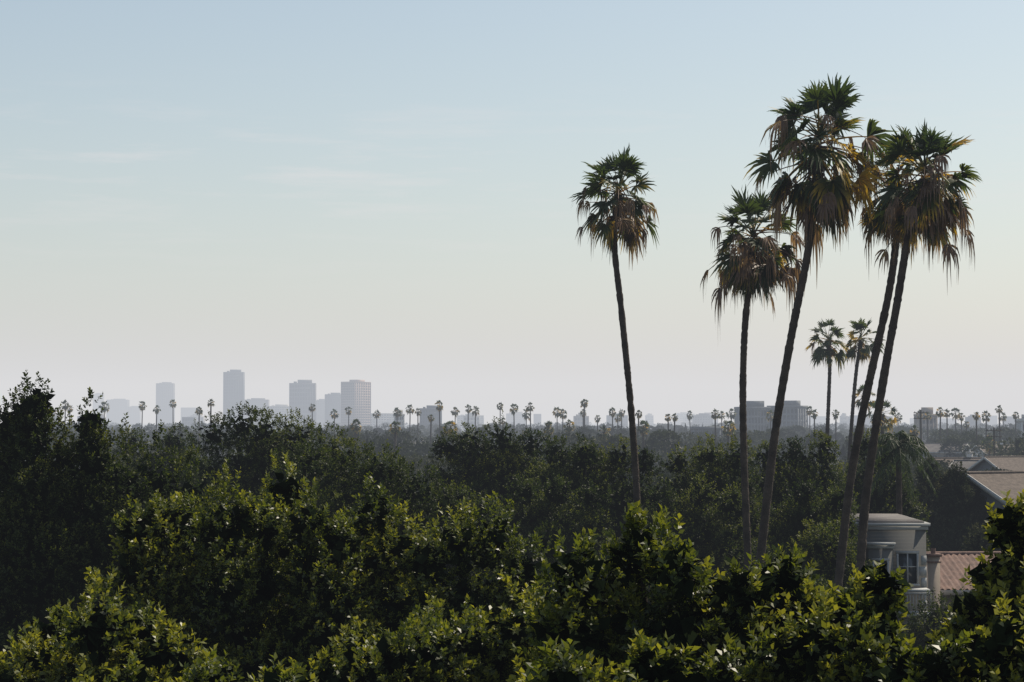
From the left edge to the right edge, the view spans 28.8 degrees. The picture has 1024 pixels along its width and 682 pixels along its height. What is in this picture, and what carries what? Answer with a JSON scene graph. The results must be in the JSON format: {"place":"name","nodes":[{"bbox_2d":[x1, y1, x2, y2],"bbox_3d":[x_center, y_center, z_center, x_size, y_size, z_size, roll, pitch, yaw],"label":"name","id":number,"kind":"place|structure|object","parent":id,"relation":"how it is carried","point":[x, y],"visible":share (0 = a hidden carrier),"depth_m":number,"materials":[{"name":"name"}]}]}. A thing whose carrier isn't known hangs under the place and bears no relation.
{"place":"outdoors","nodes":[
{"label":"outdoors","id":0,"kind":"place"},
{"bbox_2d":[93,393,103,413],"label":"office block","id":1,"kind":"structure","parent":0,"point":[99,401],"depth_m":6985.18,"materials":[{"name":"grey concrete"}]},
{"bbox_2d":[106,399,129,425],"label":"office block","id":2,"kind":"structure","parent":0,"point":[117,409],"depth_m":6174.43,"materials":[{"name":"grey concrete"}]},
{"bbox_2d":[107,400,126,425],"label":"windows","id":3,"kind":"structure","parent":2,"relation":"in","point":[111,404],"depth_m":6174.80,"materials":[{"name":"grey glass"}]},
{"bbox_2d":[127,406,140,425],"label":"office block","id":4,"kind":"structure","parent":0,"point":[134,415],"depth_m":6183.21,"materials":[{"name":"grey concrete"}]},
{"bbox_2d":[128,409,138,425],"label":"windows","id":5,"kind":"structure","parent":4,"relation":"in","point":[129,410],"depth_m":6183.85,"materials":[{"name":"grey glass"}]},
{"bbox_2d":[156,382,174,426],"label":"office tower","id":6,"kind":"structure","parent":0,"point":[165,393],"depth_m":5182.54,"materials":[{"name":"grey concrete"}]},
{"bbox_2d":[156,384,172,426],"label":"windows","id":7,"kind":"structure","parent":6,"relation":"in","point":[156,384],"depth_m":5181.96,"materials":[{"name":"grey glass"}]},
{"bbox_2d":[181,408,196,421],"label":"office block","id":8,"kind":"structure","parent":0,"point":[185,412],"depth_m":5981.03,"materials":[{"name":"grey concrete"}]},
{"bbox_2d":[223,370,244,422],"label":"office tower","id":9,"kind":"structure","parent":0,"point":[233,387],"depth_m":3885.99,"materials":[{"name":"grey concrete"}]},
{"bbox_2d":[224,374,242,422],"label":"windows","id":10,"kind":"structure","parent":9,"relation":"in","point":[224,374],"depth_m":3885.85,"materials":[{"name":"grey glass"}]},
{"bbox_2d":[245,398,268,424],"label":"office block","id":11,"kind":"structure","parent":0,"point":[259,403],"depth_m":4279.42,"materials":[{"name":"grey concrete"}]},
{"bbox_2d":[245,401,267,424],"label":"windows","id":12,"kind":"structure","parent":11,"relation":"in","point":[245,401],"depth_m":4279.24,"materials":[{"name":"grey glass"}]},
{"bbox_2d":[267,404,288,428],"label":"office block","id":13,"kind":"structure","parent":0,"point":[281,408],"depth_m":3981.68,"materials":[{"name":"grey concrete"}]},
{"bbox_2d":[268,407,287,428],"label":"windows","id":14,"kind":"structure","parent":13,"relation":"in","point":[276,410],"depth_m":3981.88,"materials":[{"name":"grey glass"}]},
{"bbox_2d":[289,380,315,427],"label":"office tower","id":15,"kind":"structure","parent":0,"point":[302,395],"depth_m":3483.13,"materials":[{"name":"grey concrete"}]},
{"bbox_2d":[290,385,314,427],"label":"windows","id":16,"kind":"structure","parent":15,"relation":"in","point":[291,386],"depth_m":3483.25,"materials":[{"name":"grey glass"}]},
{"bbox_2d":[316,399,324,426],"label":"office block","id":17,"kind":"structure","parent":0,"point":[320,410],"depth_m":4588.27,"materials":[{"name":"grey concrete"}]},
{"bbox_2d":[316,401,324,425],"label":"windows","id":18,"kind":"structure","parent":17,"relation":"in","point":[316,401],"depth_m":4588.72,"materials":[{"name":"grey glass"}]},
{"bbox_2d":[325,393,340,425],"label":"office block","id":19,"kind":"structure","parent":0,"point":[332,400],"depth_m":3885.97,"materials":[{"name":"grey concrete"}]},
{"bbox_2d":[325,395,340,424],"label":"windows","id":20,"kind":"structure","parent":19,"relation":"in","point":[329,396],"depth_m":3885.85,"materials":[{"name":"grey glass"}]},
{"bbox_2d":[341,380,370,430],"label":"office tower","id":21,"kind":"structure","parent":0,"point":[356,396],"depth_m":3086.88,"materials":[{"name":"grey concrete"}]},
{"bbox_2d":[341,383,369,430],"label":"windows","id":22,"kind":"structure","parent":21,"relation":"in","point":[343,392],"depth_m":3086.74,"materials":[{"name":"grey glass"}]},
{"bbox_2d":[457,414,483,428],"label":"office block","id":23,"kind":"structure","parent":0,"point":[459,419],"depth_m":4176.70,"materials":[{"name":"grey concrete"}]},
{"bbox_2d":[0,0,1023,422],"label":"sky","id":24,"kind":"structure","parent":0,"point":[328,193],"materials":[{"name":"blue"}]},
{"bbox_2d":[75,423,1001,468],"bbox_3d":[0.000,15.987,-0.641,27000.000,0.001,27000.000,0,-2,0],"label":"ground","id":25,"kind":"structure","parent":0,"point":[144,424],"depth_m":8782.85,"materials":[{"name":"grey"}]},
{"bbox_2d":[0,370,219,670],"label":"laurel tree","id":26,"kind":"object","parent":25,"relation":"on","point":[57,551],"visible":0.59,"depth_m":46.01,"materials":[{"name":"green plant"}]},
{"bbox_2d":[0,566,307,681],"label":"fig tree","id":27,"kind":"object","parent":25,"relation":"on","point":[98,641],"visible":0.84,"depth_m":21.88,"materials":[{"name":"green plant"}]},
{"bbox_2d":[106,421,222,554],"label":"laurel tree","id":28,"kind":"object","parent":25,"relation":"on","point":[172,442],"visible":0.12,"depth_m":95.77,"materials":[{"name":"green plant"}]},
{"bbox_2d":[72,643,317,681],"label":"fig tree","id":29,"kind":"object","parent":25,"relation":"on","point":[206,674],"visible":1,"depth_m":17.90,"materials":[{"name":"green plant"}]},
{"bbox_2d":[180,401,363,575],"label":"laurel tree","id":30,"kind":"object","parent":25,"relation":"on","point":[261,445],"visible":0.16,"depth_m":73.98,"materials":[{"name":"green plant"}]},
{"bbox_2d":[96,449,551,681],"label":"fig tree","id":31,"kind":"object","parent":25,"relation":"on","point":[251,617],"visible":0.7,"depth_m":28.35,"materials":[{"name":"green plant"}]},
{"bbox_2d":[241,435,511,583],"bbox_3d":[-4.217,10.847,63.710,8.805,15.709,7.685,0,-2,0],"label":"laurel tree","id":32,"kind":"object","parent":25,"relation":"on","point":[390,477],"visible":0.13,"depth_m":62.12,"materials":[{"name":"green plant"}]},
{"bbox_2d":[371,413,393,429],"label":"office block","id":33,"kind":"structure","parent":25,"relation":"on","point":[386,417],"depth_m":3582.12,"materials":[{"name":"grey concrete"}]},
{"bbox_2d":[371,414,393,429],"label":"windows","id":34,"kind":"structure","parent":33,"relation":"in","point":[380,420],"depth_m":3582.43,"materials":[{"name":"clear glass"}]},
{"bbox_2d":[420,409,441,431],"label":"facade frame","id":35,"kind":"object","parent":25,"relation":"on","point":[425,417],"visible":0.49,"depth_m":1891.31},
{"bbox_2d":[420,410,440,436],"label":"windows","id":36,"kind":"structure","parent":35,"relation":"in","point":[427,411],"depth_m":1891.77,"materials":[{"name":"grey glass"}]},
{"bbox_2d":[296,569,588,681],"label":"fig tree","id":37,"kind":"object","parent":25,"relation":"on","point":[441,651],"visible":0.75,"depth_m":21.87,"materials":[{"name":"green plant"}]},
{"bbox_2d":[343,515,566,629],"bbox_3d":[-2.151,11.820,59.519,7.827,13.416,7.556,0,-2,0],"label":"laurel tree","id":38,"kind":"object","parent":25,"relation":"on","point":[546,542],"visible":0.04,"depth_m":58.12,"materials":[{"name":"green plant"}]},
{"bbox_2d":[421,410,567,529],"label":"laurel tree","id":39,"kind":"object","parent":25,"relation":"on","point":[486,470],"visible":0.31,"depth_m":86.50,"materials":[{"name":"green plant"}]},
{"bbox_2d":[1,422,1023,473],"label":"distant trees","id":40,"kind":"object","parent":25,"relation":"on","point":[657,440],"visible":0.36,"depth_m":455.99,"materials":[{"name":"green plant"}]},
{"bbox_2d":[2,438,1023,610],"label":"distant trees","id":41,"kind":"object","parent":25,"relation":"on","point":[944,467],"visible":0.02,"depth_m":250.38,"materials":[{"name":"green plant"}]},
{"bbox_2d":[506,414,525,424],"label":"facade frame","id":42,"kind":"object","parent":25,"relation":"on","point":[510,418],"visible":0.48,"depth_m":5121.83,"materials":[{"name":"beige paint"}]},
{"bbox_2d":[52,421,1014,444],"bbox_3d":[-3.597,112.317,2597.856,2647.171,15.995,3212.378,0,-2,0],"label":"distant trees","id":43,"kind":"object","parent":25,"relation":"on","point":[843,427],"visible":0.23,"depth_m":1478.96,"materials":[{"name":"green plant"}]},
{"bbox_2d":[61,399,1019,466],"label":"distant palm trees","id":44,"kind":"object","parent":25,"relation":"on","point":[726,431],"visible":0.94,"depth_m":585.26,"materials":[{"name":"green plant"}]},
{"bbox_2d":[497,473,632,616],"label":"laurel tree","id":45,"kind":"object","parent":25,"relation":"on","point":[544,507],"visible":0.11,"depth_m":74.26,"materials":[{"name":"green plant"}]},
{"bbox_2d":[524,432,668,542],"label":"laurel tree","id":46,"kind":"object","parent":25,"relation":"on","point":[601,469],"visible":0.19,"depth_m":82.56,"materials":[{"name":"green plant"}]},
{"bbox_2d":[567,146,659,532],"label":"fan palm tree","id":47,"kind":"object","parent":25,"relation":"on","point":[624,222],"visible":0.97,"depth_m":74.89,"materials":[{"name":"green plant"}]},
{"bbox_2d":[515,628,742,681],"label":"fig tree","id":48,"kind":"object","parent":25,"relation":"on","point":[645,663],"visible":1,"depth_m":15.16,"materials":[{"name":"green plant"}]},
{"bbox_2d":[506,500,835,681],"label":"fig tree","id":49,"kind":"object","parent":25,"relation":"on","point":[690,609],"visible":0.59,"depth_m":18.42,"materials":[{"name":"green plant"}]},
{"bbox_2d":[641,473,752,572],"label":"laurel tree","id":50,"kind":"object","parent":25,"relation":"on","point":[700,527],"visible":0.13,"depth_m":77.42,"materials":[{"name":"green plant"}]},
{"bbox_2d":[691,430,720,442],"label":"facade frame","id":51,"kind":"object","parent":25,"relation":"on","point":[710,431],"visible":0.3,"depth_m":735.85,"materials":[{"name":"grey paint"}]},
{"bbox_2d":[690,427,720,429],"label":"roof parapet","id":52,"kind":"structure","parent":51,"relation":"on","point":[704,428],"depth_m":735.52,"materials":[{"name":"grey paint"}]},
{"bbox_2d":[647,432,776,548],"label":"laurel tree","id":53,"kind":"object","parent":25,"relation":"on","point":[713,465],"visible":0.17,"depth_m":82.59,"materials":[{"name":"green plant"}]},
{"bbox_2d":[693,531,799,595],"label":"laurel tree","id":54,"kind":"object","parent":25,"relation":"on","point":[720,564],"visible":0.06,"depth_m":76.29,"materials":[{"name":"green plant"}]},
{"bbox_2d":[734,409,769,439],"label":"facade frame","id":55,"kind":"object","parent":25,"relation":"on","point":[737,423],"visible":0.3,"depth_m":993.76,"materials":[{"name":"grey paint"}]},
{"bbox_2d":[734,401,770,408],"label":"roof parapet","id":56,"kind":"structure","parent":55,"relation":"on","point":[754,404],"depth_m":996.75,"materials":[{"name":"grey paint"}]},
{"bbox_2d":[739,411,768,430],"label":"windows","id":57,"kind":"structure","parent":55,"relation":"in","point":[749,419],"depth_m":994.12,"materials":[{"name":"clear glass"}]},
{"bbox_2d":[700,184,804,575],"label":"fan palm tree","id":58,"kind":"object","parent":25,"relation":"on","point":[755,263],"visible":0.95,"depth_m":71.72,"materials":[{"name":"green plant"}]},
{"bbox_2d":[771,408,807,428],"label":"facade frame","id":59,"kind":"object","parent":25,"relation":"on","point":[797,414],"visible":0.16,"depth_m":1043.31,"materials":[{"name":"grey paint"}]},
{"bbox_2d":[767,400,807,407],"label":"roof parapet","id":60,"kind":"structure","parent":59,"relation":"on","point":[793,404],"depth_m":1045.18,"materials":[{"name":"grey paint"}]},
{"bbox_2d":[770,409,806,438],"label":"windows","id":61,"kind":"structure","parent":59,"relation":"attached to","point":[788,417],"depth_m":1043.31,"materials":[{"name":"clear glass"}]},
{"bbox_2d":[755,573,844,626],"bbox_3d":[8.496,12.670,59.487,3.911,11.687,3.544,-1,-2,19],"label":"laurel tree","id":62,"kind":"object","parent":25,"relation":"on","point":[819,580],"depth_m":59.35,"materials":[{"name":"green plant"}]},
{"bbox_2d":[748,429,859,533],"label":"laurel tree","id":63,"kind":"object","parent":25,"relation":"on","point":[805,469],"visible":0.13,"depth_m":86.51,"materials":[{"name":"green plant"}]},
{"bbox_2d":[751,478,875,574],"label":"laurel tree","id":64,"kind":"object","parent":25,"relation":"on","point":[804,505],"visible":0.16,"depth_m":77.69,"materials":[{"name":"green plant"}]},
{"bbox_2d":[743,72,898,574],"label":"fan palm tree","id":65,"kind":"object","parent":25,"relation":"on","point":[821,199],"visible":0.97,"depth_m":65.84,"materials":[{"name":"green plant"}]},
{"bbox_2d":[730,559,914,681],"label":"fig tree","id":66,"kind":"object","parent":25,"relation":"on","point":[853,638],"visible":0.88,"depth_m":16.58,"materials":[{"name":"green plant"}]},
{"bbox_2d":[805,319,848,474],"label":"fan palm tree","id":67,"kind":"object","parent":25,"relation":"on","point":[819,354],"visible":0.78,"depth_m":167.84,"materials":[{"name":"green plant"}]},
{"bbox_2d":[787,516,869,596],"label":"laurel tree","id":68,"kind":"object","parent":25,"relation":"on","point":[822,551],"visible":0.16,"depth_m":70.19,"materials":[{"name":"green plant"}]},
{"bbox_2d":[844,317,885,469],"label":"fan palm tree","id":69,"kind":"object","parent":25,"relation":"on","point":[862,350],"visible":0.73,"depth_m":171.75,"materials":[{"name":"green plant"}]},
{"bbox_2d":[855,384,875,465],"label":"fan palm tree","id":70,"kind":"object","parent":25,"relation":"on","point":[859,391],"visible":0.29,"depth_m":259.56,"materials":[{"name":"green plant"}]},
{"bbox_2d":[866,400,898,437],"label":"fan palm tree","id":71,"kind":"object","parent":25,"relation":"on","point":[890,422],"visible":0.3,"depth_m":239.52,"materials":[{"name":"green plant"}]},
{"bbox_2d":[843,428,930,551],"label":"laurel tree","id":72,"kind":"object","parent":25,"relation":"on","point":[884,502],"visible":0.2,"depth_m":96.62,"materials":[{"name":"green plant"}]},
{"bbox_2d":[851,530,926,634],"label":"walls","id":73,"kind":"structure","parent":25,"relation":"on","point":[909,540],"depth_m":79.76,"materials":[{"name":"grey"}]},
{"bbox_2d":[852,516,931,640],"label":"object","id":74,"kind":"structure","parent":73,"relation":"attached to","point":[922,589],"depth_m":79.62,"materials":[{"name":"paint"}]},
{"bbox_2d":[850,514,923,522],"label":"roof","id":75,"kind":"structure","parent":74,"relation":"on","point":[886,518],"depth_m":81.50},
{"bbox_2d":[874,554,916,635],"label":"windows","id":76,"kind":"structure","parent":73,"relation":"attached to","point":[912,575],"depth_m":79.69,"materials":[{"name":"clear glass"}]},
{"bbox_2d":[834,149,953,597],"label":"fan palm tree","id":77,"kind":"object","parent":25,"relation":"on","point":[849,486],"visible":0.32,"depth_m":66.84,"materials":[{"name":"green plant"}]},
{"bbox_2d":[856,430,940,514],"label":"queen palm tree","id":78,"kind":"object","parent":25,"relation":"on","point":[899,450],"visible":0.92,"depth_m":92.51,"materials":[{"name":"green plant"}]},
{"bbox_2d":[855,119,981,573],"bbox_3d":[12.926,5.818,63.646,4.615,26.110,3.583,1,-3,-33],"label":"fan palm tree","id":79,"kind":"object","parent":25,"relation":"on","point":[928,216],"visible":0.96,"depth_m":63.77,"materials":[{"name":"green plant"}]},
{"bbox_2d":[914,410,927,454],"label":"utility pole","id":80,"kind":"object","parent":25,"relation":"on","point":[920,412],"visible":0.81,"depth_m":329.66,"materials":[{"name":"brown wood"}]},
{"bbox_2d":[914,416,937,441],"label":"facade frame","id":81,"kind":"object","parent":25,"relation":"on","point":[916,423],"visible":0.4,"depth_m":896.19,"materials":[{"name":"beige paint"}]},
{"bbox_2d":[914,407,936,415],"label":"roof parapet","id":82,"kind":"structure","parent":81,"relation":"on","point":[928,409],"depth_m":898.02,"materials":[{"name":"beige paint"}]},
{"bbox_2d":[926,548,941,616],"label":"stucco chimney","id":83,"kind":"object","parent":25,"relation":"on","point":[933,568],"visible":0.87,"depth_m":88.90,"materials":[{"name":"paint"}]},
{"bbox_2d":[903,586,971,652],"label":"laurel tree","id":84,"kind":"object","parent":25,"relation":"on","point":[933,619],"visible":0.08,"depth_m":69.39,"materials":[{"name":"green plant"}]},
{"bbox_2d":[926,577,963,615],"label":"walls","id":85,"kind":"structure","parent":25,"relation":"on","point":[948,601],"depth_m":89.96,"materials":[{"name":"beige paint"}]},
{"bbox_2d":[926,576,975,594],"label":"trim","id":86,"kind":"structure","parent":85,"relation":"attached to","point":[949,592],"depth_m":89.30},
{"bbox_2d":[926,551,1001,589],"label":"roof","id":87,"kind":"structure","parent":86,"relation":"on","point":[953,564],"depth_m":92.00,"materials":[{"name":"tile"}]},
{"bbox_2d":[872,590,1023,681],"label":"fig tree","id":88,"kind":"object","parent":25,"relation":"on","point":[996,654],"visible":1,"depth_m":14.86,"materials":[{"name":"green plant"}]},
{"bbox_2d":[906,458,993,550],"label":"laurel tree","id":89,"kind":"object","parent":25,"relation":"on","point":[956,507],"visible":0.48,"depth_m":119.96,"materials":[{"name":"green plant"}]},
{"bbox_2d":[916,489,1023,654],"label":"fig tree","id":90,"kind":"object","parent":25,"relation":"on","point":[1003,571],"visible":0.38,"depth_m":17.52,"materials":[{"name":"green plant"}]},
{"bbox_2d":[959,522,1000,550],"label":"laurel tree","id":91,"kind":"object","parent":25,"relation":"on","point":[974,542],"visible":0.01,"depth_m":102.27,"materials":[{"name":"green plant"}]},
{"bbox_2d":[972,461,992,470],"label":"walls","id":92,"kind":"structure","parent":25,"relation":"on","point":[984,465],"depth_m":238.87,"materials":[{"name":"grey paint"}]},
{"bbox_2d":[966,457,998,470],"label":"trim","id":93,"kind":"structure","parent":92,"relation":"attached to","point":[980,460],"depth_m":238.15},
{"bbox_2d":[969,456,1023,470],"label":"roof","id":94,"kind":"structure","parent":93,"relation":"on","point":[1013,463],"depth_m":237.69,"materials":[{"name":"brown"}]},
{"bbox_2d":[964,481,1004,520],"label":"walls","id":95,"kind":"structure","parent":25,"relation":"on","point":[991,500],"depth_m":120.03,"materials":[{"name":"grey paint"}]},
{"bbox_2d":[965,473,1005,505],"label":"trim","id":96,"kind":"structure","parent":95,"relation":"attached to","point":[986,489],"depth_m":119.60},
{"bbox_2d":[963,470,1023,504],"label":"roof","id":97,"kind":"structure","parent":96,"relation":"on","point":[996,482],"depth_m":121.22,"materials":[{"name":"brown"}]},
{"bbox_2d":[986,427,1001,455],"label":"utility pole","id":98,"kind":"object","parent":25,"relation":"on","point":[993,430],"visible":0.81,"depth_m":299.60,"materials":[{"name":"brown wood"}]},
{"bbox_2d":[606,413,627,427],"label":"office block","id":99,"kind":"structure","parent":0,"point":[609,419],"depth_m":3485.48,"materials":[{"name":"grey concrete"}]},
{"bbox_2d":[692,413,712,426],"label":"office block","id":100,"kind":"structure","parent":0,"point":[703,418],"depth_m":3386.62,"materials":[{"name":"grey concrete"}]},
{"bbox_2d":[848,415,870,427],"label":"office block","id":101,"kind":"structure","parent":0,"point":[867,420],"depth_m":3780.11,"materials":[{"name":"grey concrete"}]},
{"bbox_2d":[923,448,966,456],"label":"walls","id":102,"kind":"structure","parent":0,"point":[951,454],"depth_m":445.69,"materials":[{"name":"grey paint"}]},
{"bbox_2d":[918,444,969,457],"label":"trim","id":103,"kind":"structure","parent":102,"relation":"attached to","point":[946,452],"depth_m":445.42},
{"bbox_2d":[923,443,968,451],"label":"roof","id":104,"kind":"structure","parent":103,"relation":"on","point":[933,447],"depth_m":447.47,"materials":[{"name":"grey"}]},
{"bbox_2d":[965,414,980,427],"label":"office block","id":105,"kind":"structure","parent":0,"point":[971,421],"depth_m":2592.03,"materials":[{"name":"grey concrete"}]},
{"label":"walls","id":106,"kind":"object","parent":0,"visible":0},
{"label":"trim","id":107,"kind":"object","parent":106,"relation":"attached to","visible":0},
{"bbox_2d":[924,457,982,466],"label":"roof","id":108,"kind":"structure","parent":107,"relation":"on","point":[953,458],"depth_m":259.46,"materials":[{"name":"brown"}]},
{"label":"walls","id":109,"kind":"object","parent":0,"visible":0},
{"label":"trim","id":110,"kind":"object","parent":109,"relation":"attached to","visible":0},
{"bbox_2d":[948,459,978,470],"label":"roof","id":111,"kind":"structure","parent":110,"relation":"on","point":[967,463],"depth_m":250.70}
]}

